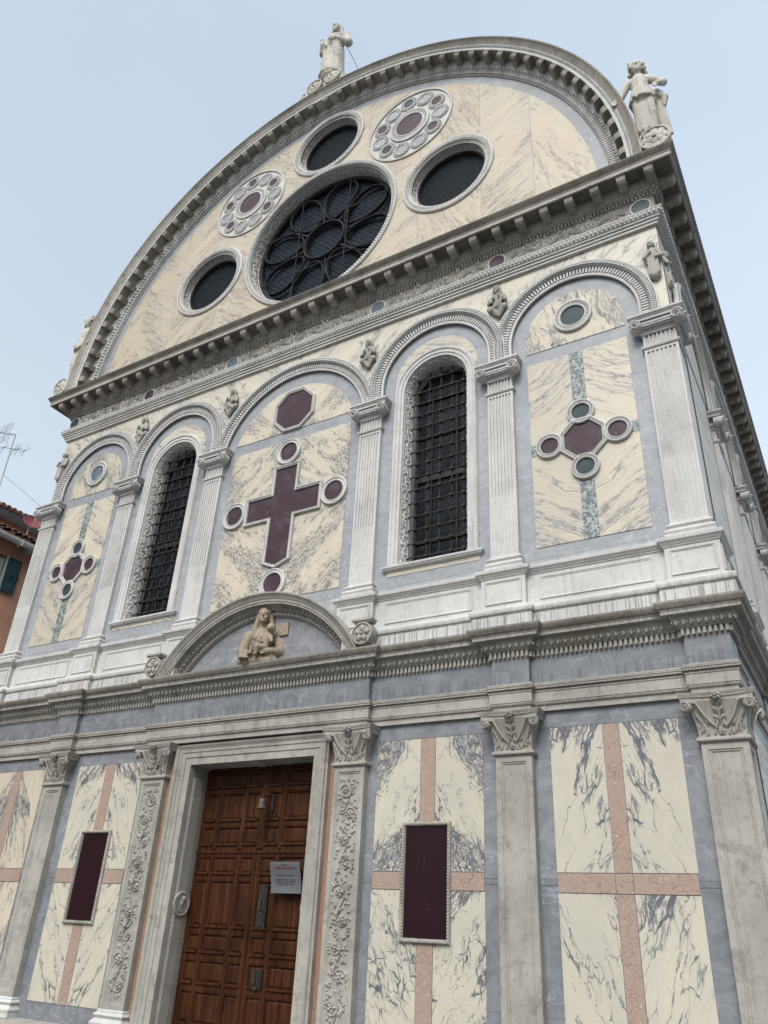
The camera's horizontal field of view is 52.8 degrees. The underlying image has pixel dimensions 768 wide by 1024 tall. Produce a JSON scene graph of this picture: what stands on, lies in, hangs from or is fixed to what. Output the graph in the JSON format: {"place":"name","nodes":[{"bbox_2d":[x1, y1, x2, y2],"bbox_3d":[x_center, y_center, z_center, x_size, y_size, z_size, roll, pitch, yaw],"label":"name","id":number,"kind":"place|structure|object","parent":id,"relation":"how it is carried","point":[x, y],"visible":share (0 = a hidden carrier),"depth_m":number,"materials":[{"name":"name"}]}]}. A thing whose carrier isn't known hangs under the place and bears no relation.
{"place":"outdoors","nodes":[
{"label":"outdoors","id":0,"kind":"place"},
{"bbox_2d":[0,36,767,1023],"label":"church","id":1,"kind":"structure","parent":0,"point":[402,396],"depth_m":9.67,"materials":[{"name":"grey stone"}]},
{"bbox_2d":[69,315,94,374],"bbox_3d":[-6.205,-3.342,15.988,0.776,1.787,0.338,-19,-36,35],"label":"statue","id":2,"kind":"object","parent":1,"relation":"on","point":[87,326],"visible":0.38,"depth_m":16.03,"materials":[{"name":"stone"}]},
{"bbox_2d":[108,434,203,626],"bbox_3d":[-3.428,0.250,12.474,1.374,3.337,0.484,-14,-33,28],"label":"window","id":3,"kind":"structure","parent":1,"relation":"in","point":[154,563],"depth_m":12.46,"materials":[{"name":"stone"}]},
{"bbox_2d":[176,247,242,315],"bbox_3d":[-3.317,-4.403,15.007,1.640,1.640,0.266,-14,-33,28],"label":"round window","id":4,"kind":"structure","parent":1,"relation":"in","point":[217,277],"depth_m":15.20,"materials":[{"name":"stone"}]},
{"bbox_2d":[171,762,312,1023],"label":"door","id":5,"kind":"structure","parent":1,"relation":"in","point":[239,950],"depth_m":8.98,"materials":[{"name":"brown wood"}]},
{"bbox_2d":[237,607,284,664],"bbox_3d":[-1.547,1.632,9.962,0.654,0.864,0.488,-1,-29,7],"label":"madonna statue","id":6,"kind":"object","parent":1,"relation":"attached to","point":[260,639],"visible":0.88,"depth_m":9.83,"materials":[{"name":"stone"}]},
{"bbox_2d":[256,794,275,810],"bbox_3d":[-1.425,3.463,9.273,0.136,0.190,0.230,-14,-33,28],"label":"bell","id":7,"kind":"object","parent":1,"relation":"attached to","point":[261,804],"visible":1,"depth_m":9.24,"materials":[{"name":"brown metal"}]},
{"bbox_2d":[270,862,300,893],"bbox_3d":[-1.084,4.109,8.699,0.416,0.316,0.168,-14,-33,28],"label":"notice board","id":8,"kind":"object","parent":1,"relation":"attached to","point":[285,877],"visible":1,"depth_m":8.67,"materials":[{"name":"paper"}]},
{"bbox_2d":[244,159,396,305],"bbox_3d":[-1.109,-4.928,13.887,3.260,3.260,0.366,-14,-33,28],"label":"rose window","id":9,"kind":"structure","parent":1,"relation":"in","point":[325,231],"depth_m":14.16,"materials":[{"name":"glass"}]},
{"bbox_2d":[294,110,364,176],"bbox_3d":[-1.020,-7.063,15.012,1.630,1.630,0.266,-14,-33,28],"label":"round window","id":10,"kind":"structure","parent":1,"relation":"in","point":[328,147],"depth_m":15.21,"materials":[{"name":"stone"}]},
{"bbox_2d":[318,23,357,81],"bbox_3d":[-0.845,-9.350,15.885,1.127,2.343,0.502,-10,-31,23],"label":"statue","id":11,"kind":"object","parent":1,"relation":"on","point":[332,53],"visible":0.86,"depth_m":15.90,"materials":[{"name":"stone"}]},
{"bbox_2d":[380,345,484,572],"bbox_3d":[0.746,-0.754,10.238,1.374,3.337,0.484,-14,-33,28],"label":"window","id":12,"kind":"structure","parent":1,"relation":"in","point":[434,506],"depth_m":10.19,"materials":[{"name":"stone"}]},
{"bbox_2d":[403,133,493,212],"bbox_3d":[1.076,-5.456,12.651,1.640,1.640,0.266,-14,-33,28],"label":"round window","id":13,"kind":"structure","parent":1,"relation":"in","point":[448,174],"depth_m":12.80,"materials":[{"name":"stone"}]},
{"bbox_2d":[611,59,673,135],"bbox_3d":[3.562,-5.691,10.755,0.776,1.787,0.338,-9,-31,20],"label":"statue","id":14,"kind":"object","parent":1,"relation":"on","point":[647,105],"visible":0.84,"depth_m":10.65,"materials":[{"name":"stone"}]},
{"bbox_2d":[0,0,767,515],"label":"sky","id":15,"kind":"structure","parent":0,"point":[111,111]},
{"label":"ground","id":16,"kind":"structure","parent":0,"visible":0},
{"bbox_2d":[0,523,36,653],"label":"house","id":17,"kind":"structure","parent":16,"relation":"on","point":[16,549],"depth_m":20.46,"materials":[{"name":"orange paint"}]},
{"bbox_2d":[0,556,4,572],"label":"window","id":18,"kind":"structure","parent":17,"relation":"in","point":[2,559],"depth_m":20.48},
{"bbox_2d":[0,422,39,505],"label":"aerial","id":19,"kind":"object","parent":17,"relation":"on","point":[6,433],"visible":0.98,"depth_m":23.03,"materials":[{"name":"metal"}]},
{"bbox_2d":[0,501,41,539],"bbox_3d":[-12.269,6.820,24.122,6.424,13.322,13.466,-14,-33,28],"label":"roof","id":20,"kind":"structure","parent":17,"relation":"attached to","point":[11,517],"depth_m":23.10,"materials":[{"name":"tile"}]},
{"bbox_2d":[23,515,41,534],"bbox_3d":[-10.073,0.617,21.929,0.437,1.278,0.448,2,-29,2],"label":"satellite dish","id":21,"kind":"object","parent":17,"relation":"on","point":[32,521],"visible":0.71,"depth_m":22.16,"materials":[{"name":"metal"}]}
]}

